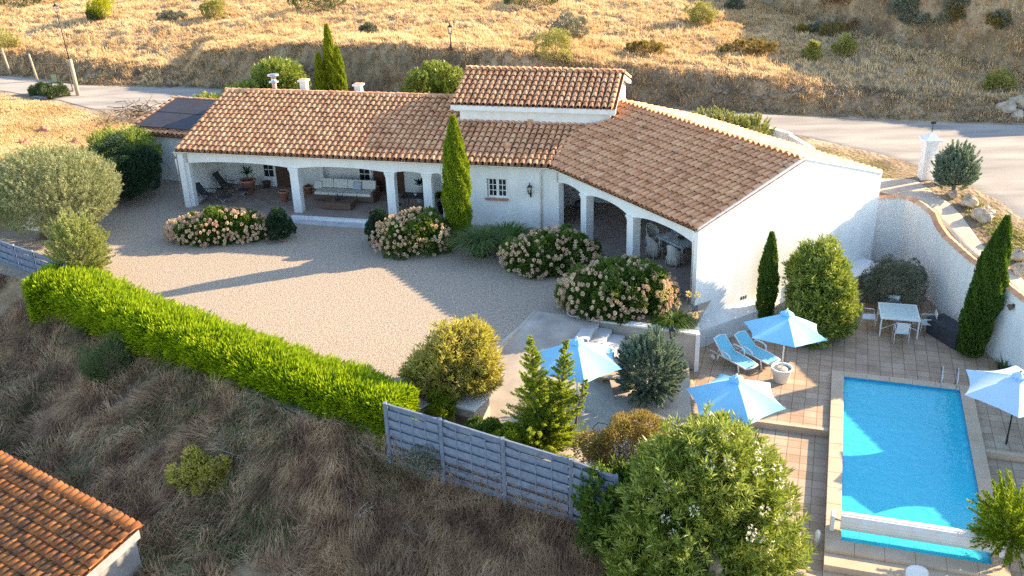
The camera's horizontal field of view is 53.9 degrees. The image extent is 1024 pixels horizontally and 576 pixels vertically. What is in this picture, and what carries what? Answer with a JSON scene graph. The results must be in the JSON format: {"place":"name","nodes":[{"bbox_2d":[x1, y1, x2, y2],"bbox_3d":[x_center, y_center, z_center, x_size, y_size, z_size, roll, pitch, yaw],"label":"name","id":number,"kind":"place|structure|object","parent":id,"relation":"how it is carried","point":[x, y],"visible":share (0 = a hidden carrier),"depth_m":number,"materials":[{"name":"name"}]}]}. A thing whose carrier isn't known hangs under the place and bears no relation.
{"place":"outdoors","nodes":[
{"label":"outdoors","id":0,"kind":"place"},
{"bbox_2d":[0,97,117,154],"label":"dry grass","id":1,"kind":"structure","parent":0,"point":[9,132],"depth_m":57.23,"materials":[{"name":"beige plant"}]},
{"bbox_2d":[0,94,127,176],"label":"verge grass","id":2,"kind":"structure","parent":0,"point":[57,115],"depth_m":58.34,"materials":[{"name":"plant"}]},
{"bbox_2d":[0,0,1023,575],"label":"ground","id":3,"kind":"structure","parent":0,"point":[908,170],"depth_m":60.35,"materials":[{"name":"brown soil"}]},
{"bbox_2d":[0,27,20,50],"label":"wild shrub","id":4,"kind":"object","parent":3,"relation":"on","point":[9,38],"visible":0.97,"depth_m":73.75,"materials":[{"name":"green plant"}]},
{"bbox_2d":[0,240,66,272],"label":"wooden fence","id":5,"kind":"object","parent":3,"relation":"on","point":[29,261],"visible":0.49,"depth_m":43.29,"materials":[{"name":"blue paint"}]},
{"bbox_2d":[40,81,71,99],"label":"wild shrub","id":6,"kind":"object","parent":3,"relation":"on","point":[57,90],"visible":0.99,"depth_m":64.06,"materials":[{"name":"green plant"}]},
{"bbox_2d":[0,141,124,240],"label":"olive tree","id":7,"kind":"object","parent":3,"relation":"on","point":[27,199],"visible":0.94,"depth_m":45.33,"materials":[{"name":"green plant"}]},
{"bbox_2d":[0,450,143,575],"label":"neighbour building","id":8,"kind":"structure","parent":3,"relation":"on","point":[50,525],"depth_m":29.47,"materials":[{"name":"orange tile"}]},
{"bbox_2d":[86,0,114,17],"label":"wild shrub","id":9,"kind":"object","parent":3,"relation":"on","point":[97,4],"visible":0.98,"depth_m":78.51,"materials":[{"name":"green plant"}]},
{"bbox_2d":[74,330,134,387],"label":"wild shrub","id":10,"kind":"object","parent":3,"relation":"on","point":[92,360],"visible":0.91,"depth_m":36.33,"materials":[{"name":"green plant"}]},
{"bbox_2d":[80,123,163,186],"bbox_3d":[-20.374,-6.827,52.290,4.378,3.253,3.606,7,26,18],"label":"laurel shrub","id":11,"kind":"object","parent":3,"relation":"on","point":[132,135],"visible":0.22,"depth_m":51.90,"materials":[{"name":"green plant"}]},
{"bbox_2d":[89,132,162,200],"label":"laurel shrub","id":12,"kind":"object","parent":3,"relation":"on","point":[148,162],"visible":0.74,"depth_m":50.38,"materials":[{"name":"green plant"}]},
{"bbox_2d":[97,94,163,121],"bbox_3d":[-21.954,-10.657,59.264,4.102,1.462,2.772,-2,24,0],"label":"branch pile","id":13,"kind":"object","parent":3,"relation":"on","point":[134,111],"visible":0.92,"depth_m":59.07,"materials":[{"name":"brown plant"}]},
{"bbox_2d":[125,95,216,180],"bbox_3d":[-17.270,-8.087,55.168,5.680,3.666,4.533,7,26,19],"label":"annex","id":14,"kind":"object","parent":3,"relation":"on","point":[169,124],"visible":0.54,"depth_m":54.19,"materials":[{"name":"paint"}]},
{"bbox_2d":[163,444,232,496],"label":"wild shrub","id":15,"kind":"object","parent":3,"relation":"on","point":[196,454],"visible":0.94,"depth_m":31.24,"materials":[{"name":"green plant"}]},
{"bbox_2d":[199,0,225,18],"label":"wild shrub","id":16,"kind":"object","parent":3,"relation":"on","point":[217,6],"visible":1,"depth_m":76.46,"materials":[{"name":"green plant"}]},
{"bbox_2d":[161,204,274,247],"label":"hydrangea bush","id":17,"kind":"object","parent":3,"relation":"on","point":[215,222],"visible":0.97,"depth_m":45.48,"materials":[{"name":"pink plant"}]},
{"bbox_2d":[20,262,420,452],"bbox_3d":[-11.274,2.355,36.446,19.782,3.197,3.318,15,29,32],"label":"hedge","id":18,"kind":"object","parent":3,"relation":"on","point":[94,299],"visible":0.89,"depth_m":34.69,"materials":[{"name":"green plant"}]},
{"bbox_2d":[247,56,311,89],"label":"oleander","id":19,"kind":"object","parent":3,"relation":"on","point":[290,72],"visible":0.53,"depth_m":59.72,"materials":[{"name":"green plant"}]},
{"bbox_2d":[262,207,296,240],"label":"cone bush","id":20,"kind":"object","parent":3,"relation":"on","point":[281,224],"visible":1,"depth_m":45.39,"materials":[{"name":"green plant"}]},
{"bbox_2d":[286,0,346,10],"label":"wild shrub","id":21,"kind":"object","parent":3,"relation":"on","point":[293,2],"visible":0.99,"depth_m":75.90,"materials":[{"name":"green plant"}]},
{"bbox_2d":[314,51,326,90],"bbox_3d":[-11.297,-12.159,59.467,0.816,3.674,0.833,-2,24,0],"label":"column cypress","id":22,"kind":"object","parent":3,"relation":"on","point":[320,82],"depth_m":59.07,"materials":[{"name":"green plant"}]},
{"bbox_2d":[322,23,334,90],"bbox_3d":[-10.686,-12.996,59.417,0.951,5.203,0.981,-2,24,0],"label":"column cypress","id":23,"kind":"object","parent":3,"relation":"on","point":[327,48],"depth_m":58.86,"materials":[{"name":"green plant"}]},
{"bbox_2d":[0,262,674,575],"bbox_3d":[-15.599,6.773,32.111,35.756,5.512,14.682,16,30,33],"label":"dry grass","id":24,"kind":"structure","parent":3,"relation":"on","point":[194,513],"depth_m":31.42,"materials":[{"name":"brown plant"}]},
{"bbox_2d":[331,45,347,90],"bbox_3d":[-10.121,-12.245,59.118,0.999,4.050,0.950,18,31,37],"label":"column cypress","id":25,"kind":"object","parent":3,"relation":"on","point":[339,79],"depth_m":58.69,"materials":[{"name":"green plant"}]},
{"bbox_2d":[0,175,711,431],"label":"gravel court","id":26,"kind":"object","parent":3,"relation":"on","point":[347,293],"visible":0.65,"depth_m":41.24,"materials":[{"name":"beige gravel"}]},
{"bbox_2d":[41,206,116,271],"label":"shrub","id":27,"kind":"object","parent":26,"relation":"on","point":[85,232],"visible":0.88,"depth_m":41.31,"materials":[{"name":"green plant"}]},
{"bbox_2d":[439,223,518,258],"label":"papyrus clump","id":28,"kind":"object","parent":26,"relation":"on","point":[477,251],"visible":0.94,"depth_m":43.06,"materials":[{"name":"green plant"}]},
{"bbox_2d":[468,220,537,254],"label":"fern clump","id":29,"kind":"object","parent":26,"relation":"on","point":[508,228],"visible":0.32,"depth_m":43.62,"materials":[{"name":"green plant"}]},
{"bbox_2d":[644,288,702,337],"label":"agapanthus","id":30,"kind":"object","parent":26,"relation":"on","point":[680,319],"visible":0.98,"depth_m":36.89,"materials":[{"name":"green plant"}]},
{"bbox_2d":[364,207,388,243],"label":"topiary","id":31,"kind":"object","parent":3,"relation":"on","point":[376,215],"visible":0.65,"depth_m":44.38,"materials":[{"name":"green plant"}]},
{"bbox_2d":[369,205,454,259],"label":"hydrangea bush","id":32,"kind":"object","parent":3,"relation":"on","point":[412,224],"visible":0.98,"depth_m":43.47,"materials":[{"name":"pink plant"}]},
{"bbox_2d":[402,443,444,480],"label":"wild shrub","id":33,"kind":"object","parent":3,"relation":"on","point":[427,465],"visible":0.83,"depth_m":30.06,"materials":[{"name":"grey plant"}]},
{"bbox_2d":[400,58,464,93],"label":"oleander","id":34,"kind":"object","parent":3,"relation":"on","point":[422,79],"visible":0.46,"depth_m":57.35,"materials":[{"name":"green plant"}]},
{"bbox_2d":[420,388,456,425],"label":"euonymus shrub","id":35,"kind":"object","parent":3,"relation":"on","point":[446,410],"visible":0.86,"depth_m":32.27,"materials":[{"name":"green plant"}]},
{"bbox_2d":[395,313,505,402],"bbox_3d":[-1.991,2.297,33.030,3.739,3.042,3.103,-2,24,0],"label":"nandina bush","id":36,"kind":"object","parent":3,"relation":"on","point":[458,358],"visible":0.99,"depth_m":32.43,"materials":[{"name":"yellow plant"}]},
{"bbox_2d":[441,114,472,244],"bbox_3d":[-2.430,-4.577,43.712,1.463,6.100,1.351,-2,24,0],"label":"column cypress","id":37,"kind":"object","parent":3,"relation":"on","point":[456,190],"depth_m":43.36,"materials":[{"name":"green plant"}]},
{"bbox_2d":[457,414,506,442],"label":"shrub","id":38,"kind":"object","parent":3,"relation":"on","point":[490,425],"visible":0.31,"depth_m":30.68,"materials":[{"name":"green plant"}]},
{"bbox_2d":[383,401,617,537],"bbox_3d":[-0.452,5.434,29.181,7.684,2.990,0.273,11,28,27],"label":"wooden fence","id":39,"kind":"object","parent":3,"relation":"on","point":[553,474],"visible":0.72,"depth_m":29.07,"materials":[{"name":"blue paint"}]},
{"bbox_2d":[0,0,1023,123],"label":"dry grass","id":40,"kind":"structure","parent":3,"relation":"on","point":[345,35],"depth_m":68.07,"materials":[{"name":"plant"}]},
{"bbox_2d":[491,421,535,463],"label":"shrub","id":41,"kind":"object","parent":3,"relation":"on","point":[512,432],"visible":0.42,"depth_m":30.40,"materials":[{"name":"green plant"}]},
{"bbox_2d":[173,65,882,315],"bbox_3d":[-0.293,-6.399,48.900,34.464,7.698,15.526,11,27,26],"label":"villa","id":42,"kind":"object","parent":3,"relation":"on","point":[725,198],"visible":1,"depth_m":46.12,"materials":[{"name":"paint"}]},
{"bbox_2d":[238,165,255,193],"bbox_3d":[-13.553,-5.663,51.641,1.248,1.519,1.213,-11,26,-19],"label":"plant pot","id":43,"kind":"object","parent":42,"relation":"on","point":[247,182],"visible":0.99,"depth_m":51.46,"materials":[{"name":"ceramic"}]},
{"bbox_2d":[261,164,277,185],"bbox_3d":[-12.641,-6.296,52.291,0.750,2.080,0.073,4,25,13],"label":"door","id":44,"kind":"structure","parent":42,"relation":"in","point":[269,171],"depth_m":52.43,"materials":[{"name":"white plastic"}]},
{"bbox_2d":[275,166,290,186],"bbox_3d":[-11.702,-6.204,52.081,1.120,2.030,0.099,4,25,13],"label":"door","id":45,"kind":"structure","parent":42,"relation":"in","point":[282,173],"depth_m":52.27,"materials":[{"name":"brown wood"}]},
{"bbox_2d":[323,197,356,210],"bbox_3d":[-8.430,-4.107,49.261,1.440,0.360,0.800,4,25,13],"label":"coffee table","id":46,"kind":"object","parent":42,"relation":"on","point":[349,204],"visible":1,"depth_m":48.98,"materials":[{"name":"brown wood"}]},
{"bbox_2d":[314,178,380,202],"bbox_3d":[-8.315,-4.994,50.462,3.370,0.854,1.400,4,25,13],"label":"corner sofa","id":47,"kind":"object","parent":42,"relation":"on","point":[362,190],"visible":0.99,"depth_m":50.20,"materials":[{"name":"white fabric"}]},
{"bbox_2d":[373,170,404,192],"bbox_3d":[-6.253,-5.816,50.848,1.600,2.030,0.099,4,25,13],"label":"door","id":48,"kind":"structure","parent":42,"relation":"in","point":[379,176],"depth_m":50.99,"materials":[{"name":"brown wood"}]},
{"bbox_2d":[485,178,508,200],"bbox_3d":[-0.688,-4.522,46.031,1.090,1.020,0.280,4,25,13],"label":"window","id":49,"kind":"structure","parent":42,"relation":"in","point":[496,187],"depth_m":46.10,"materials":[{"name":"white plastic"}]},
{"bbox_2d":[645,236,662,258],"bbox_3d":[5.962,-1.772,42.392,0.621,1.004,0.694,-16,28,-28],"label":"wicker armchair","id":50,"kind":"object","parent":42,"relation":"on","point":[653,247],"visible":0.98,"depth_m":42.20,"materials":[{"name":"grey wicker"}]},
{"bbox_2d":[656,230,691,262],"bbox_3d":[7.031,-1.741,42.554,1.100,0.750,1.700,-16,28,-28],"label":"dining table","id":51,"kind":"object","parent":42,"relation":"on","point":[684,243],"visible":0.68,"depth_m":42.27,"materials":[{"name":"grey wood"}]},
{"bbox_2d":[665,245,683,268],"bbox_3d":[6.686,-1.389,41.500,0.694,1.004,0.621,20,32,40],"label":"wicker armchair","id":52,"kind":"object","parent":42,"relation":"on","point":[674,256],"visible":1,"depth_m":41.31,"materials":[{"name":"grey wicker"}]},
{"bbox_2d":[496,223,602,278],"bbox_3d":[1.567,-1.613,41.901,4.480,1.891,3.177,-2,24,0],"label":"hydrangea bush","id":53,"kind":"object","parent":3,"relation":"on","point":[568,244],"visible":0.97,"depth_m":41.24,"materials":[{"name":"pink plant"}]},
{"bbox_2d":[534,27,573,63],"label":"wild shrub","id":54,"kind":"object","parent":3,"relation":"on","point":[554,35],"visible":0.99,"depth_m":59.60,"materials":[{"name":"green plant"}]},
{"bbox_2d":[545,9,589,37],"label":"wild shrub","id":55,"kind":"object","parent":3,"relation":"on","point":[572,22],"visible":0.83,"depth_m":65.49,"materials":[{"name":"grey plant"}]},
{"bbox_2d":[553,254,680,325],"bbox_3d":[3.990,-0.141,38.161,4.900,2.168,3.604,-2,24,0],"label":"hydrangea bush","id":56,"kind":"object","parent":3,"relation":"on","point":[592,284],"visible":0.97,"depth_m":37.41,"materials":[{"name":"pink plant"}]},
{"bbox_2d":[569,408,674,473],"bbox_3d":[3.357,4.878,29.084,3.045,3.173,2.335,-14,27,-26],"label":"browning shrub","id":57,"kind":"object","parent":3,"relation":"on","point":[627,426],"visible":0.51,"depth_m":28.54,"materials":[{"name":"brown plant"}]},
{"bbox_2d":[570,452,683,564],"bbox_3d":[3.305,6.150,27.784,3.615,3.941,2.457,-2,24,0],"label":"climbing shrub","id":58,"kind":"object","parent":3,"relation":"on","point":[590,515],"visible":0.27,"depth_m":27.25,"materials":[{"name":"green plant"}]},
{"bbox_2d":[576,317,697,368],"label":"parapet","id":59,"kind":"structure","parent":3,"relation":"on","point":[686,339],"depth_m":36.75,"materials":[{"name":"paint"}]},
{"bbox_2d":[623,39,665,53],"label":"wild shrub","id":60,"kind":"object","parent":3,"relation":"on","point":[634,45],"visible":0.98,"depth_m":62.02,"materials":[{"name":"green plant"}]},
{"bbox_2d":[683,0,718,25],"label":"wild shrub","id":61,"kind":"object","parent":3,"relation":"on","point":[705,10],"visible":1,"depth_m":67.73,"materials":[{"name":"green plant"}]},
{"bbox_2d":[591,400,819,575],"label":"oleander","id":62,"kind":"object","parent":3,"relation":"on","point":[733,492],"visible":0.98,"depth_m":25.49,"materials":[{"name":"green plant"}]},
{"bbox_2d":[709,108,746,128],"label":"rosemary shrub","id":63,"kind":"object","parent":3,"relation":"on","point":[728,118],"visible":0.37,"depth_m":52.12,"materials":[{"name":"green plant"}]},
{"bbox_2d":[715,36,777,53],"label":"wild shrub","id":64,"kind":"object","parent":3,"relation":"on","point":[763,44],"visible":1,"depth_m":61.95,"materials":[{"name":"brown plant"}]},
{"bbox_2d":[731,111,776,135],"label":"rosemary shrub","id":65,"kind":"object","parent":3,"relation":"on","point":[750,122],"visible":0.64,"depth_m":51.38,"materials":[{"name":"green plant"}]},
{"bbox_2d":[769,127,815,148],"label":"wall","id":66,"kind":"structure","parent":3,"relation":"on","point":[783,135],"depth_m":51.03,"materials":[{"name":"white paint"}]},
{"bbox_2d":[801,39,823,60],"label":"wild shrub","id":67,"kind":"object","parent":3,"relation":"on","point":[811,49],"visible":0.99,"depth_m":61.08,"materials":[{"name":"green plant"}]},
{"bbox_2d":[817,21,850,37],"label":"wild shrub","id":68,"kind":"object","parent":3,"relation":"on","point":[830,26],"visible":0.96,"depth_m":65.87,"materials":[{"name":"green plant"}]},
{"bbox_2d":[831,31,857,55],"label":"wild shrub","id":69,"kind":"object","parent":3,"relation":"on","point":[846,44],"visible":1,"depth_m":61.83,"materials":[{"name":"green plant"}]},
{"bbox_2d":[917,121,942,179],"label":"gate pillar","id":70,"kind":"structure","parent":3,"relation":"on","point":[931,141],"depth_m":44.90,"materials":[{"name":"paint"}]},
{"bbox_2d":[871,195,1023,369],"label":"garden wall","id":71,"kind":"structure","parent":3,"relation":"on","point":[907,227],"depth_m":40.71,"materials":[{"name":"concrete"}]},
{"bbox_2d":[930,139,982,190],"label":"round shrub","id":72,"kind":"object","parent":3,"relation":"on","point":[958,162],"visible":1,"depth_m":42.91,"materials":[{"name":"green plant"}]},
{"bbox_2d":[970,205,995,223],"bbox_3d":[19.404,-3.014,41.484,0.919,0.786,0.823,11,27,26],"label":"boulder","id":73,"kind":"object","parent":3,"relation":"on","point":[984,214],"visible":1,"depth_m":41.24,"materials":[{"name":"grey stone"}]},
{"bbox_2d":[962,194,1023,262],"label":"grass","id":74,"kind":"structure","parent":3,"relation":"on","point":[1015,233],"depth_m":40.85,"materials":[{"name":"brown plant"}]},
{"bbox_2d":[982,68,1018,90],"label":"wild shrub","id":75,"kind":"object","parent":3,"relation":"on","point":[1010,81],"visible":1,"depth_m":56.27,"materials":[{"name":"green plant"}]},
{"bbox_2d":[0,76,1023,219],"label":"road","id":76,"kind":"structure","parent":0,"point":[1001,177],"depth_m":52.08,"materials":[{"name":"grey asphalt"}]},
{"bbox_2d":[488,311,614,417],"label":"concrete ramp","id":77,"kind":"structure","parent":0,"point":[545,330],"depth_m":35.98,"materials":[{"name":"grey concrete"}]},
{"bbox_2d":[448,392,490,425],"bbox_3d":[-1.434,4.017,33.249,1.120,0.860,1.150,11,27,25],"label":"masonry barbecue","id":78,"kind":"object","parent":77,"relation":"on","point":[467,408],"visible":0.5,"depth_m":32.85,"materials":[{"name":"concrete"}]},
{"bbox_2d":[432,360,690,506],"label":"patio","id":79,"kind":"structure","parent":0,"point":[592,415],"depth_m":33.71,"materials":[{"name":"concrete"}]},
{"bbox_2d":[501,335,589,458],"bbox_3d":[0.935,3.391,30.629,2.957,4.290,3.178,-2,24,0],"label":"young cypress","id":80,"kind":"object","parent":79,"relation":"on","point":[544,421],"visible":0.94,"depth_m":30.58,"materials":[{"name":"green plant"}]},
{"bbox_2d":[539,336,620,414],"bbox_3d":[2.142,2.847,33.178,2.810,2.840,3.088,-2,24,0],"label":"parasol","id":81,"kind":"object","parent":79,"relation":"on","point":[593,361],"visible":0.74,"depth_m":32.40,"materials":[{"name":"blue fabric"}]},
{"bbox_2d":[614,324,689,408],"bbox_3d":[4.634,2.639,33.743,2.664,3.013,2.536,-2,24,0],"label":"juniper","id":82,"kind":"object","parent":79,"relation":"on","point":[664,380],"visible":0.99,"depth_m":33.30,"materials":[{"name":"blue plant"}]},
{"bbox_2d":[575,322,659,373],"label":"garden steps","id":83,"kind":"structure","parent":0,"point":[606,336],"depth_m":36.66,"materials":[{"name":"grey concrete"}]},
{"bbox_2d":[695,419,828,575],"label":"paving","id":84,"kind":"structure","parent":0,"point":[805,455],"depth_m":31.25,"materials":[{"name":"beige tile"}]},
{"bbox_2d":[686,373,785,424],"bbox_3d":[7.029,3.942,31.879,2.876,2.840,3.192,-2,24,0],"label":"parasol","id":85,"kind":"object","parent":84,"relation":"on","point":[747,399],"visible":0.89,"depth_m":31.09,"materials":[{"name":"blue fabric"}]},
{"bbox_2d":[693,411,828,436],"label":"step curb","id":86,"kind":"structure","parent":84,"relation":"on","point":[791,427],"depth_m":33.37,"materials":[{"name":"stone"}]},
{"bbox_2d":[692,274,1023,453],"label":"terrace paving","id":87,"kind":"structure","parent":0,"point":[802,395],"depth_m":36.82,"materials":[{"name":"beige tile"}]},
{"bbox_2d":[710,334,757,373],"bbox_3d":[8.194,2.438,37.016,0.837,0.900,1.886,-16,28,-29],"label":"sun lounger","id":88,"kind":"object","parent":87,"relation":"on","point":[725,347],"visible":1,"depth_m":37.19,"materials":[{"name":"blue plastic"}]},
{"bbox_2d":[699,285,793,347],"bbox_3d":[9.993,0.943,40.190,7.300,1.050,0.575,-16,28,-28],"label":"masonry ledge","id":89,"kind":"object","parent":87,"relation":"on","point":[729,321],"visible":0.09,"depth_m":39.13,"materials":[{"name":"white paint"}]},
{"bbox_2d":[732,330,779,368],"bbox_3d":[9.063,2.309,37.311,0.837,0.839,1.900,-17,29,-30],"label":"sun lounger","id":90,"kind":"object","parent":87,"relation":"on","point":[747,343],"visible":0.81,"depth_m":37.44,"materials":[{"name":"blue plastic"}]},
{"bbox_2d":[755,231,779,317],"bbox_3d":[9.956,-0.238,39.136,0.911,4.273,0.879,-2,24,0],"label":"column cypress","id":91,"kind":"object","parent":87,"relation":"on","point":[767,288],"depth_m":38.89,"materials":[{"name":"green plant"}]},
{"bbox_2d":[771,362,792,383],"bbox_3d":[9.602,3.075,35.916,0.770,0.570,0.770,-2,24,0],"label":"planter pot","id":92,"kind":"object","parent":87,"relation":"on","point":[781,375],"visible":0.99,"depth_m":35.74,"materials":[{"name":"white ceramic"}]},
{"bbox_2d":[744,308,826,367],"bbox_3d":[9.530,1.857,35.300,2.646,2.499,2.987,-2,24,0],"label":"parasol","id":93,"kind":"object","parent":92,"relation":"in","point":[787,327],"visible":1,"depth_m":34.53,"materials":[{"name":"blue fabric"}]},
{"bbox_2d":[778,232,864,350],"bbox_3d":[11.690,0.058,38.262,3.539,4.327,3.237,-2,24,0],"label":"oleander","id":94,"kind":"object","parent":87,"relation":"on","point":[820,293],"visible":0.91,"depth_m":37.74,"materials":[{"name":"green plant"}]},
{"bbox_2d":[850,258,880,298],"bbox_3d":[14.311,-0.235,42.212,2.420,1.270,1.190,-16,28,-28],"label":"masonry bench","id":95,"kind":"object","parent":87,"relation":"on","point":[859,265],"visible":0.24,"depth_m":42.00,"materials":[{"name":"white paint"}]},
{"bbox_2d":[858,253,929,305],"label":"clipped grey bush","id":96,"kind":"object","parent":87,"relation":"on","point":[908,272],"visible":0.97,"depth_m":40.40,"materials":[{"name":"green plant"}]},
{"bbox_2d":[876,302,920,338],"bbox_3d":[15.028,1.266,39.237,1.440,0.800,1.440,5,25,14],"label":"patio table","id":97,"kind":"object","parent":87,"relation":"on","point":[899,312],"visible":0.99,"depth_m":39.01,"materials":[{"name":"white plastic"}]},
{"bbox_2d":[823,370,1010,575],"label":"swimming pool","id":98,"kind":"structure","parent":87,"relation":"in","point":[834,543],"depth_m":30.23,"materials":[{"name":"stone"}]},
{"bbox_2d":[823,552,968,575],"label":"pool end wall","id":99,"kind":"structure","parent":98,"relation":"attached to","point":[838,565],"depth_m":26.96,"materials":[{"name":"stone"}]},
{"bbox_2d":[841,379,989,563],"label":"pool water","id":100,"kind":"structure","parent":98,"relation":"in","point":[906,454],"depth_m":31.24,"materials":[{"name":"blue liquid"}]},
{"bbox_2d":[829,510,1005,557],"bbox_3d":[11.048,6.693,27.564,4.480,0.573,0.506,6,26,16],"label":"pool cover roller","id":101,"kind":"object","parent":98,"relation":"on","point":[910,530],"visible":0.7,"depth_m":27.42,"materials":[{"name":"white plastic"}]},
{"bbox_2d":[926,313,959,349],"bbox_3d":[16.661,1.662,38.397,0.820,0.680,1.660,-9,26,-16],"label":"storage box","id":102,"kind":"object","parent":87,"relation":"on","point":[943,328],"visible":0.76,"depth_m":38.29,"materials":[{"name":"grey plastic"}]},
{"bbox_2d":[956,214,1012,357],"bbox_3d":[17.076,0.056,36.218,1.514,5.754,1.325,-2,24,0],"label":"column cypress","id":103,"kind":"object","parent":87,"relation":"on","point":[983,302],"depth_m":35.96,"materials":[{"name":"green plant"}]},
{"bbox_2d":[966,365,1023,444],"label":"parasol","id":104,"kind":"object","parent":87,"relation":"on","point":[1003,389],"visible":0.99,"depth_m":30.90,"materials":[{"name":"fabric"}]},
{"bbox_2d":[880,179,1023,293],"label":"path","id":105,"kind":"structure","parent":0,"point":[956,225],"depth_m":42.05,"materials":[{"name":"beige concrete"}]},
{"bbox_2d":[987,457,1023,575],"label":"paving","id":106,"kind":"structure","parent":0,"point":[995,465],"depth_m":30.87,"materials":[{"name":"beige stone"}]},
{"bbox_2d":[966,468,1023,569],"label":"shrub","id":107,"kind":"object","parent":106,"relation":"on","point":[1004,525],"visible":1,"depth_m":26.20,"materials":[{"name":"green plant"}]},
{"bbox_2d":[985,449,1023,461],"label":"step curb","id":108,"kind":"structure","parent":106,"relation":"on","point":[1005,455],"depth_m":31.54,"materials":[{"name":"stone"}]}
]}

